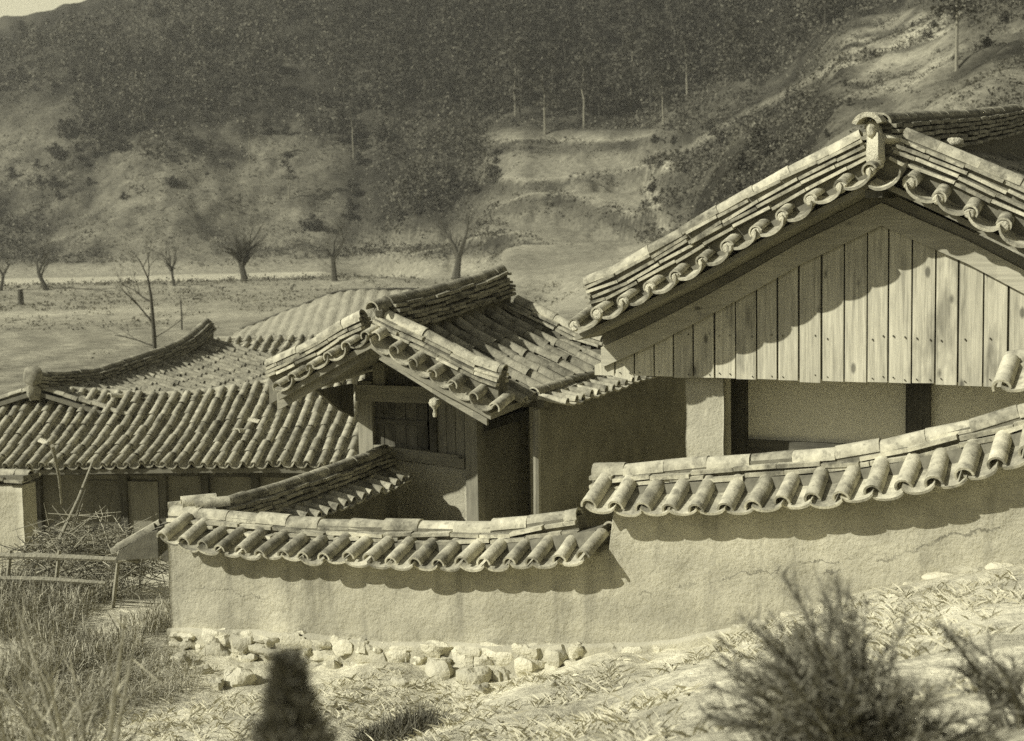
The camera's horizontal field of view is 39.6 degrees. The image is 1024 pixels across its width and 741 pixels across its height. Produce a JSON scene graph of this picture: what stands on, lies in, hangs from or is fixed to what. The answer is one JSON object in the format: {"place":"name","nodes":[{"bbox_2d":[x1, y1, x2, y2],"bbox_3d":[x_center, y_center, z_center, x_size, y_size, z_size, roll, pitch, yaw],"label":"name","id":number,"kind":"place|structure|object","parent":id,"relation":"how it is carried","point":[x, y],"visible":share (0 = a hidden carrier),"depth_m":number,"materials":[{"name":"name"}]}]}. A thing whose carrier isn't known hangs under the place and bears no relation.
{"place":"outdoors","nodes":[
{"label":"outdoors","id":0,"kind":"place"},
{"bbox_2d":[0,0,84,16],"bbox_3d":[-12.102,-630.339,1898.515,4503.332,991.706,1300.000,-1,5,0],"label":"sky","id":1,"kind":"structure","parent":0,"point":[16,7],"depth_m":2420.13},
{"bbox_2d":[0,0,1023,740],"bbox_3d":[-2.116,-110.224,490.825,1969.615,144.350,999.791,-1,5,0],"label":"ground","id":2,"kind":"structure","parent":0,"point":[602,244],"depth_m":269.80,"materials":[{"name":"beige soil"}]},
{"bbox_2d":[10,65,29,84],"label":"scrub pine","id":3,"kind":"object","parent":2,"relation":"on","point":[20,71],"visible":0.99,"depth_m":372.84,"materials":[{"name":"grey plant"}]},
{"bbox_2d":[0,469,40,571],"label":"garden wall","id":4,"kind":"structure","parent":2,"relation":"on","point":[18,505],"depth_m":20.76,"materials":[{"name":"paint"}]},
{"bbox_2d":[27,238,57,290],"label":"bare tree","id":5,"kind":"object","parent":2,"relation":"on","point":[41,279],"visible":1,"depth_m":178.92,"materials":[{"name":"grey plant"}]},
{"bbox_2d":[45,142,65,158],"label":"scrub pine","id":6,"kind":"object","parent":2,"relation":"on","point":[55,151],"visible":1,"depth_m":342.34,"materials":[{"name":"grey plant"}]},
{"bbox_2d":[57,118,82,137],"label":"scrub pine","id":7,"kind":"object","parent":2,"relation":"on","point":[69,123],"visible":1,"depth_m":348.39,"materials":[{"name":"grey plant"}]},
{"bbox_2d":[0,550,140,607],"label":"rail fence","id":8,"kind":"object","parent":2,"relation":"on","point":[57,557],"visible":0.8,"depth_m":14.71,"materials":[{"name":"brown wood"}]},
{"bbox_2d":[0,589,163,740],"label":"dry reed","id":9,"kind":"object","parent":2,"relation":"on","point":[56,733],"visible":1,"depth_m":4.57,"materials":[{"name":"beige plant"}]},
{"bbox_2d":[0,489,168,601],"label":"brushwood heap","id":10,"kind":"object","parent":2,"relation":"on","point":[68,547],"visible":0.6,"depth_m":15.73,"materials":[{"name":"grey plant"}]},
{"bbox_2d":[50,444,62,504],"bbox_3d":[-5.110,1.180,16.001,0.053,0.844,1.000,-2,6,-13],"label":"wooden pole","id":11,"kind":"object","parent":10,"relation":"on","point":[52,446],"visible":1,"depth_m":15.88,"materials":[{"name":"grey wood"}]},
{"bbox_2d":[57,459,94,539],"bbox_3d":[-4.897,1.449,16.023,0.053,0.769,0.980,0,6,9],"label":"wooden pole","id":12,"kind":"object","parent":10,"relation":"on","point":[74,505],"visible":0.95,"depth_m":15.96,"materials":[{"name":"grey wood"}]},
{"bbox_2d":[76,112,96,132],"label":"scrub pine","id":13,"kind":"object","parent":2,"relation":"on","point":[84,117],"visible":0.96,"depth_m":348.66,"materials":[{"name":"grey plant"}]},
{"bbox_2d":[0,613,175,740],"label":"weed clump","id":14,"kind":"object","parent":2,"relation":"on","point":[28,716],"visible":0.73,"depth_m":5.71,"materials":[{"name":"grey plant"}]},
{"bbox_2d":[0,562,223,740],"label":"dry weeds","id":15,"kind":"object","parent":2,"relation":"on","point":[62,610],"visible":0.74,"depth_m":12.96,"materials":[{"name":"plant"}]},
{"bbox_2d":[108,136,129,150],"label":"scrub pine","id":16,"kind":"object","parent":2,"relation":"on","point":[120,144],"visible":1,"depth_m":339.90,"materials":[{"name":"grey plant"}]},
{"bbox_2d":[110,519,167,559],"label":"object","id":17,"kind":"object","parent":2,"relation":"on","point":[146,541],"visible":0.98,"depth_m":14.44,"materials":[{"name":"ceramic"}]},
{"bbox_2d":[77,232,205,348],"bbox_3d":[-16.158,-2.546,62.261,6.349,7.179,2.393,-1,5,0],"label":"bare tree","id":18,"kind":"object","parent":2,"relation":"on","point":[154,336],"visible":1,"depth_m":61.99,"materials":[{"name":"grey plant"}]},
{"bbox_2d":[149,69,172,92],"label":"scrub pine","id":19,"kind":"object","parent":2,"relation":"on","point":[164,74],"visible":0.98,"depth_m":358.48,"materials":[{"name":"grey plant"}]},
{"bbox_2d":[155,241,180,285],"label":"bare tree","id":20,"kind":"object","parent":2,"relation":"on","point":[171,269],"visible":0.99,"depth_m":183.75,"materials":[{"name":"grey plant"}]},
{"bbox_2d":[170,651,191,666],"bbox_3d":[-2.979,2.623,12.787,0.156,0.178,0.184,4,7,42],"label":"loose stone","id":21,"kind":"object","parent":2,"relation":"on","point":[184,655],"visible":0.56,"depth_m":12.73,"materials":[{"name":"stone"}]},
{"bbox_2d":[0,318,364,564],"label":"tile roofed farmhouse","id":22,"kind":"object","parent":2,"relation":"on","point":[158,436],"visible":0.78,"depth_m":27.61,"materials":[{"name":"grey wood"}]},
{"bbox_2d":[89,480,121,564],"bbox_3d":[-7.882,3.126,27.699,0.670,1.994,0.023,0,6,11],"label":"dark doorway","id":23,"kind":"structure","parent":22,"relation":"in","point":[104,493],"depth_m":27.64,"materials":[{"name":"wood"}]},
{"bbox_2d":[128,481,161,562],"bbox_3d":[-7.109,3.277,27.540,0.663,2.294,0.065,0,6,11],"label":"plank door","id":24,"kind":"structure","parent":22,"relation":"in","point":[143,496],"depth_m":27.44,"materials":[{"name":"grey wood"}]},
{"bbox_2d":[207,676,223,689],"bbox_3d":[-2.564,2.715,12.313,0.123,0.127,0.197,-5,7,-36],"label":"loose stone","id":25,"kind":"object","parent":2,"relation":"on","point":[216,683],"visible":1,"depth_m":12.26,"materials":[{"name":"stone"}]},
{"bbox_2d":[224,665,256,687],"bbox_3d":[-2.380,2.700,12.437,0.298,0.228,0.297,-1,5,-2],"label":"loose stone","id":26,"kind":"object","parent":2,"relation":"on","point":[236,676],"visible":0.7,"depth_m":12.34,"materials":[{"name":"stone"}]},
{"bbox_2d":[213,219,269,280],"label":"bare tree","id":27,"kind":"object","parent":2,"relation":"on","point":[242,254],"visible":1,"depth_m":191.63,"materials":[{"name":"grey plant"}]},
{"bbox_2d":[239,113,258,163],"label":"pine tree","id":28,"kind":"object","parent":2,"relation":"on","point":[248,125],"visible":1,"depth_m":335.31,"materials":[{"name":"grey plant"}]},
{"bbox_2d":[257,118,273,134],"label":"scrub pine","id":29,"kind":"object","parent":2,"relation":"on","point":[265,125],"visible":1,"depth_m":346.86,"materials":[{"name":"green plant"}]},
{"bbox_2d":[279,152,299,198],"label":"pine tree","id":30,"kind":"object","parent":2,"relation":"on","point":[287,155],"visible":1,"depth_m":325.44,"materials":[{"name":"grey plant"}]},
{"bbox_2d":[231,642,352,740],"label":"pine sapling","id":31,"kind":"object","parent":2,"relation":"on","point":[290,698],"visible":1,"depth_m":2.24,"materials":[{"name":"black plant"}]},
{"bbox_2d":[208,444,412,519],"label":"side wall","id":32,"kind":"structure","parent":2,"relation":"on","point":[365,485],"depth_m":16.27,"materials":[{"name":"tile"}]},
{"bbox_2d":[298,213,327,230],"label":"scrub pine","id":33,"kind":"object","parent":2,"relation":"on","point":[317,225],"visible":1,"depth_m":316.51,"materials":[{"name":"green plant"}]},
{"bbox_2d":[233,288,417,335],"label":"tiled roof","id":34,"kind":"structure","parent":2,"relation":"on","point":[318,315],"depth_m":41.44,"materials":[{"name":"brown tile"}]},
{"bbox_2d":[323,209,351,280],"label":"bare tree","id":35,"kind":"object","parent":2,"relation":"on","point":[333,254],"visible":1,"depth_m":187.78,"materials":[{"name":"grey plant"}]},
{"bbox_2d":[329,116,351,140],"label":"scrub pine","id":36,"kind":"object","parent":2,"relation":"on","point":[340,120],"visible":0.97,"depth_m":344.53,"materials":[{"name":"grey plant"}]},
{"bbox_2d":[331,56,363,105],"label":"pine tree","id":37,"kind":"object","parent":2,"relation":"on","point":[345,77],"visible":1,"depth_m":359.98,"materials":[{"name":"grey plant"}]},
{"bbox_2d":[343,105,364,158],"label":"pine tree","id":38,"kind":"object","parent":2,"relation":"on","point":[353,111],"visible":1,"depth_m":337.78,"materials":[{"name":"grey plant"}]},
{"bbox_2d":[344,717,393,740],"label":"grass tuft","id":39,"kind":"object","parent":2,"relation":"on","point":[371,733],"visible":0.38,"depth_m":9.76,"materials":[{"name":"plant"}]},
{"bbox_2d":[363,54,384,90],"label":"pine tree","id":40,"kind":"object","parent":2,"relation":"on","point":[377,74],"visible":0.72,"depth_m":363.11,"materials":[{"name":"grey plant"}]},
{"bbox_2d":[368,123,394,140],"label":"scrub pine","id":41,"kind":"object","parent":2,"relation":"on","point":[377,136],"visible":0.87,"depth_m":343.89,"materials":[{"name":"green plant"}]},
{"bbox_2d":[381,24,406,75],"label":"pine tree","id":42,"kind":"object","parent":2,"relation":"on","point":[396,35],"visible":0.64,"depth_m":366.74,"materials":[{"name":"grey plant"}]},
{"bbox_2d":[362,701,459,740],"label":"grass tuft","id":43,"kind":"object","parent":2,"relation":"on","point":[403,727],"visible":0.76,"depth_m":9.56,"materials":[{"name":"plant"}]},
{"bbox_2d":[0,0,845,212],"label":"wooded hillside","id":44,"kind":"structure","parent":2,"relation":"on","point":[462,142],"depth_m":359.90,"materials":[{"name":"plant"}]},
{"bbox_2d":[264,264,602,520],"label":"gate house","id":45,"kind":"structure","parent":2,"relation":"on","point":[478,354],"depth_m":17.68,"materials":[{"name":"grey wood"}]},
{"bbox_2d":[483,420,527,520],"bbox_3d":[-0.113,1.679,18.382,0.040,1.956,1.403,2,6,26],"label":"plank door","id":46,"kind":"structure","parent":45,"relation":"in","point":[505,447],"depth_m":18.40,"materials":[{"name":"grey wood"}]},
{"bbox_2d":[425,659,453,680],"bbox_3d":[-0.615,2.514,11.903,0.295,0.210,0.218,8,10,58],"label":"loose stone","id":47,"kind":"object","parent":2,"relation":"on","point":[440,670],"visible":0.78,"depth_m":11.81,"materials":[{"name":"stone"}]},
{"bbox_2d":[440,164,461,186],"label":"scrub pine","id":48,"kind":"object","parent":2,"relation":"on","point":[450,168],"visible":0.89,"depth_m":309.96,"materials":[{"name":"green plant"}]},
{"bbox_2d":[436,0,466,28],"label":"pine tree","id":49,"kind":"object","parent":2,"relation":"on","point":[451,13],"visible":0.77,"depth_m":373.53,"materials":[{"name":"grey plant"}]},
{"bbox_2d":[429,207,476,278],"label":"bare tree","id":50,"kind":"object","parent":2,"relation":"on","point":[459,253],"visible":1,"depth_m":233.69,"materials":[{"name":"grey plant"}]},
{"bbox_2d":[444,13,470,66],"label":"pine tree","id":51,"kind":"object","parent":2,"relation":"on","point":[455,33],"visible":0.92,"depth_m":363.94,"materials":[{"name":"grey plant"}]},
{"bbox_2d":[447,43,473,111],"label":"pine tree","id":52,"kind":"object","parent":2,"relation":"on","point":[461,53],"visible":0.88,"depth_m":347.71,"materials":[{"name":"grey plant"}]},
{"bbox_2d":[456,666,491,684],"bbox_3d":[-0.313,2.539,11.727,0.301,0.206,0.223,-1,5,-3],"label":"loose stone","id":53,"kind":"object","parent":2,"relation":"on","point":[479,674],"visible":0.65,"depth_m":11.67,"materials":[{"name":"stone"}]},
{"bbox_2d":[467,76,491,119],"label":"pine tree","id":54,"kind":"object","parent":2,"relation":"on","point":[479,95],"visible":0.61,"depth_m":340.26,"materials":[{"name":"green plant"}]},
{"bbox_2d":[470,52,499,109],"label":"pine tree","id":55,"kind":"object","parent":2,"relation":"on","point":[481,66],"visible":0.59,"depth_m":343.93,"materials":[{"name":"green plant"}]},
{"bbox_2d":[480,56,512,119],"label":"pine tree","id":56,"kind":"object","parent":2,"relation":"on","point":[502,102],"visible":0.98,"depth_m":332.98,"materials":[{"name":"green plant"}]},
{"bbox_2d":[495,4,512,51],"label":"pine tree","id":57,"kind":"object","parent":2,"relation":"on","point":[507,21],"visible":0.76,"depth_m":357.97,"materials":[{"name":"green plant"}]},
{"bbox_2d":[0,0,1023,263],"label":"hillside scrub","id":58,"kind":"object","parent":2,"relation":"on","point":[770,108],"visible":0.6,"depth_m":279.63,"materials":[{"name":"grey plant"}]},
{"bbox_2d":[0,566,1023,740],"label":"dry grass","id":59,"kind":"structure","parent":2,"relation":"on","point":[449,722],"depth_m":9.36,"materials":[{"name":"plant"}]},
{"bbox_2d":[499,31,526,111],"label":"pine tree","id":60,"kind":"object","parent":2,"relation":"on","point":[510,42],"visible":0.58,"depth_m":331.83,"materials":[{"name":"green plant"}]},
{"bbox_2d":[498,48,527,115],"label":"pine tree","id":61,"kind":"object","parent":2,"relation":"on","point":[512,51],"visible":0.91,"depth_m":324.65,"materials":[{"name":"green plant"}]},
{"bbox_2d":[504,43,533,117],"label":"pine tree","id":62,"kind":"object","parent":2,"relation":"on","point":[517,55],"visible":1,"depth_m":322.09,"materials":[{"name":"grey plant"}]},
{"bbox_2d":[504,29,533,108],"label":"pine tree","id":63,"kind":"object","parent":2,"relation":"on","point":[519,40],"visible":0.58,"depth_m":328.68,"materials":[{"name":"grey plant"}]},
{"bbox_2d":[531,67,559,134],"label":"pine tree","id":64,"kind":"object","parent":2,"relation":"on","point":[545,72],"visible":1,"depth_m":315.26,"materials":[{"name":"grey plant"}]},
{"bbox_2d":[537,44,557,105],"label":"pine tree","id":65,"kind":"object","parent":2,"relation":"on","point":[546,51],"visible":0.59,"depth_m":331.30,"materials":[{"name":"grey plant"}]},
{"bbox_2d":[538,44,567,116],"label":"pine tree","id":66,"kind":"object","parent":2,"relation":"on","point":[552,55],"visible":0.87,"depth_m":322.02,"materials":[{"name":"grey plant"}]},
{"bbox_2d":[558,61,595,114],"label":"pine tree","id":67,"kind":"object","parent":2,"relation":"on","point":[574,77],"visible":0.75,"depth_m":320.66,"materials":[{"name":"grey plant"}]},
{"bbox_2d":[567,56,600,127],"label":"pine tree","id":68,"kind":"object","parent":2,"relation":"on","point":[586,74],"visible":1,"depth_m":315.14,"materials":[{"name":"grey plant"}]},
{"bbox_2d":[573,31,599,99],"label":"pine tree","id":69,"kind":"object","parent":2,"relation":"on","point":[586,42],"visible":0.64,"depth_m":337.18,"materials":[{"name":"grey plant"}]},
{"bbox_2d":[156,348,1023,680],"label":"courtyard wall","id":70,"kind":"structure","parent":2,"relation":"on","point":[676,554],"depth_m":11.29,"materials":[{"name":"paint"}]},
{"bbox_2d":[584,43,608,115],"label":"pine tree","id":71,"kind":"object","parent":2,"relation":"on","point":[596,59],"visible":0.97,"depth_m":318.51,"materials":[{"name":"grey plant"}]},
{"bbox_2d":[523,369,685,525],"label":"yard wall","id":72,"kind":"structure","parent":2,"relation":"on","point":[589,418],"depth_m":17.92,"materials":[{"name":"paint"}]},
{"bbox_2d":[598,55,621,103],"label":"pine tree","id":73,"kind":"object","parent":2,"relation":"on","point":[611,80],"visible":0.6,"depth_m":326.02,"materials":[{"name":"grey plant"}]},
{"bbox_2d":[608,2,634,44],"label":"pine tree","id":74,"kind":"object","parent":2,"relation":"on","point":[621,17],"visible":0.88,"depth_m":355.02,"materials":[{"name":"grey plant"}]},
{"bbox_2d":[603,43,641,89],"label":"pine tree","id":75,"kind":"object","parent":2,"relation":"on","point":[619,56],"visible":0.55,"depth_m":334.83,"materials":[{"name":"grey plant"}]},
{"bbox_2d":[615,67,639,113],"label":"pine tree","id":76,"kind":"object","parent":2,"relation":"on","point":[628,81],"visible":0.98,"depth_m":317.68,"materials":[{"name":"grey plant"}]},
{"bbox_2d":[613,32,645,112],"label":"pine tree","id":77,"kind":"object","parent":2,"relation":"on","point":[630,44],"visible":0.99,"depth_m":317.60,"materials":[{"name":"grey plant"}]},
{"bbox_2d":[636,18,659,82],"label":"pine tree","id":78,"kind":"object","parent":2,"relation":"on","point":[653,29],"visible":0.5,"depth_m":332.00,"materials":[{"name":"grey plant"}]},
{"bbox_2d":[635,31,665,104],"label":"pine tree","id":79,"kind":"object","parent":2,"relation":"on","point":[647,50],"visible":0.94,"depth_m":315.00,"materials":[{"name":"grey plant"}]},
{"bbox_2d":[645,15,671,59],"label":"pine tree","id":80,"kind":"object","parent":2,"relation":"on","point":[662,31],"visible":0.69,"depth_m":334.56,"materials":[{"name":"grey plant"}]},
{"bbox_2d":[648,67,671,111],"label":"pine tree","id":81,"kind":"object","parent":2,"relation":"on","point":[658,72],"visible":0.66,"depth_m":300.74,"materials":[{"name":"grey plant"}]},
{"bbox_2d":[650,66,673,127],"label":"pine tree","id":82,"kind":"object","parent":2,"relation":"on","point":[663,73],"visible":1,"depth_m":288.60,"materials":[{"name":"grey plant"}]},
{"bbox_2d":[653,54,684,92],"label":"pine tree","id":83,"kind":"object","parent":2,"relation":"on","point":[671,66],"visible":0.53,"depth_m":318.86,"materials":[{"name":"grey plant"}]},
{"bbox_2d":[658,29,684,77],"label":"pine tree","id":84,"kind":"object","parent":2,"relation":"on","point":[665,42],"visible":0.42,"depth_m":333.18,"materials":[{"name":"grey plant"}]},
{"bbox_2d":[662,0,688,47],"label":"pine tree","id":85,"kind":"object","parent":2,"relation":"on","point":[675,8],"visible":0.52,"depth_m":353.19,"materials":[{"name":"grey plant"}]},
{"bbox_2d":[666,32,696,87],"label":"pine tree","id":86,"kind":"object","parent":2,"relation":"on","point":[676,43],"visible":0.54,"depth_m":330.05,"materials":[{"name":"grey plant"}]},
{"bbox_2d":[666,3,697,65],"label":"pine tree","id":87,"kind":"object","parent":2,"relation":"on","point":[674,27],"visible":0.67,"depth_m":346.36,"materials":[{"name":"grey plant"}]},
{"bbox_2d":[674,35,696,95],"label":"pine tree","id":88,"kind":"object","parent":2,"relation":"on","point":[686,39],"visible":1,"depth_m":300.76,"materials":[{"name":"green plant"}]},
{"bbox_2d":[673,23,705,77],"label":"pine tree","id":89,"kind":"object","parent":2,"relation":"on","point":[692,35],"visible":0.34,"depth_m":333.39,"materials":[{"name":"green plant"}]},
{"bbox_2d":[691,30,719,84],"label":"pine tree","id":90,"kind":"object","parent":2,"relation":"on","point":[704,63],"visible":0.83,"depth_m":324.23,"materials":[{"name":"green plant"}]},
{"bbox_2d":[695,19,718,61],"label":"pine tree","id":91,"kind":"object","parent":2,"relation":"on","point":[704,26],"visible":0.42,"depth_m":335.83,"materials":[{"name":"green plant"}]},
{"bbox_2d":[705,18,725,74],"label":"pine tree","id":92,"kind":"object","parent":2,"relation":"on","point":[713,22],"visible":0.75,"depth_m":329.57,"materials":[{"name":"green plant"}]},
{"bbox_2d":[716,0,745,57],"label":"pine tree","id":93,"kind":"object","parent":2,"relation":"on","point":[728,14],"visible":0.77,"depth_m":318.73,"materials":[{"name":"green plant"}]},
{"bbox_2d":[716,20,747,82],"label":"pine tree","id":94,"kind":"object","parent":2,"relation":"on","point":[728,43],"visible":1,"depth_m":288.68,"materials":[{"name":"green plant"}]},
{"bbox_2d":[718,13,753,72],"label":"pine tree","id":95,"kind":"object","parent":2,"relation":"on","point":[742,35],"visible":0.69,"depth_m":297.71,"materials":[{"name":"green plant"}]},
{"bbox_2d":[728,150,749,171],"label":"scrub pine","id":96,"kind":"object","parent":2,"relation":"on","point":[738,164],"visible":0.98,"depth_m":151.65,"materials":[{"name":"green plant"}]},
{"bbox_2d":[733,0,761,47],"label":"pine tree","id":97,"kind":"object","parent":2,"relation":"on","point":[752,17],"visible":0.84,"depth_m":325.35,"materials":[{"name":"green plant"}]},
{"bbox_2d":[743,125,775,149],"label":"scrub pine","id":98,"kind":"object","parent":2,"relation":"on","point":[758,133],"visible":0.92,"depth_m":166.47,"materials":[{"name":"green plant"}]},
{"bbox_2d":[774,0,804,45],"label":"pine tree","id":99,"kind":"object","parent":2,"relation":"on","point":[790,14],"visible":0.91,"depth_m":294.95,"materials":[{"name":"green plant"}]},
{"bbox_2d":[568,104,1023,456],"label":"gable house","id":100,"kind":"structure","parent":2,"relation":"on","point":[858,286],"depth_m":13.90,"materials":[{"name":"brown wood"}]},
{"bbox_2d":[802,0,839,29],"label":"pine tree","id":101,"kind":"object","parent":2,"relation":"on","point":[812,10],"visible":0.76,"depth_m":281.80,"materials":[{"name":"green plant"}]},
{"bbox_2d":[805,0,841,35],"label":"pine tree","id":102,"kind":"object","parent":2,"relation":"on","point":[824,7],"visible":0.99,"depth_m":278.33,"materials":[{"name":"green plant"}]},
{"bbox_2d":[685,556,1023,740],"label":"broom shrub","id":103,"kind":"object","parent":2,"relation":"on","point":[824,697],"visible":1,"depth_m":3.28,"materials":[{"name":"plant"}]},
{"bbox_2d":[927,0,987,70],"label":"pine tree","id":104,"kind":"object","parent":2,"relation":"on","point":[954,13],"visible":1,"depth_m":131.49,"materials":[{"name":"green plant"}]},
{"bbox_2d":[919,609,1023,730],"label":"broom shrub","id":105,"kind":"object","parent":2,"relation":"on","point":[990,681],"visible":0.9,"depth_m":3.55,"materials":[{"name":"plant"}]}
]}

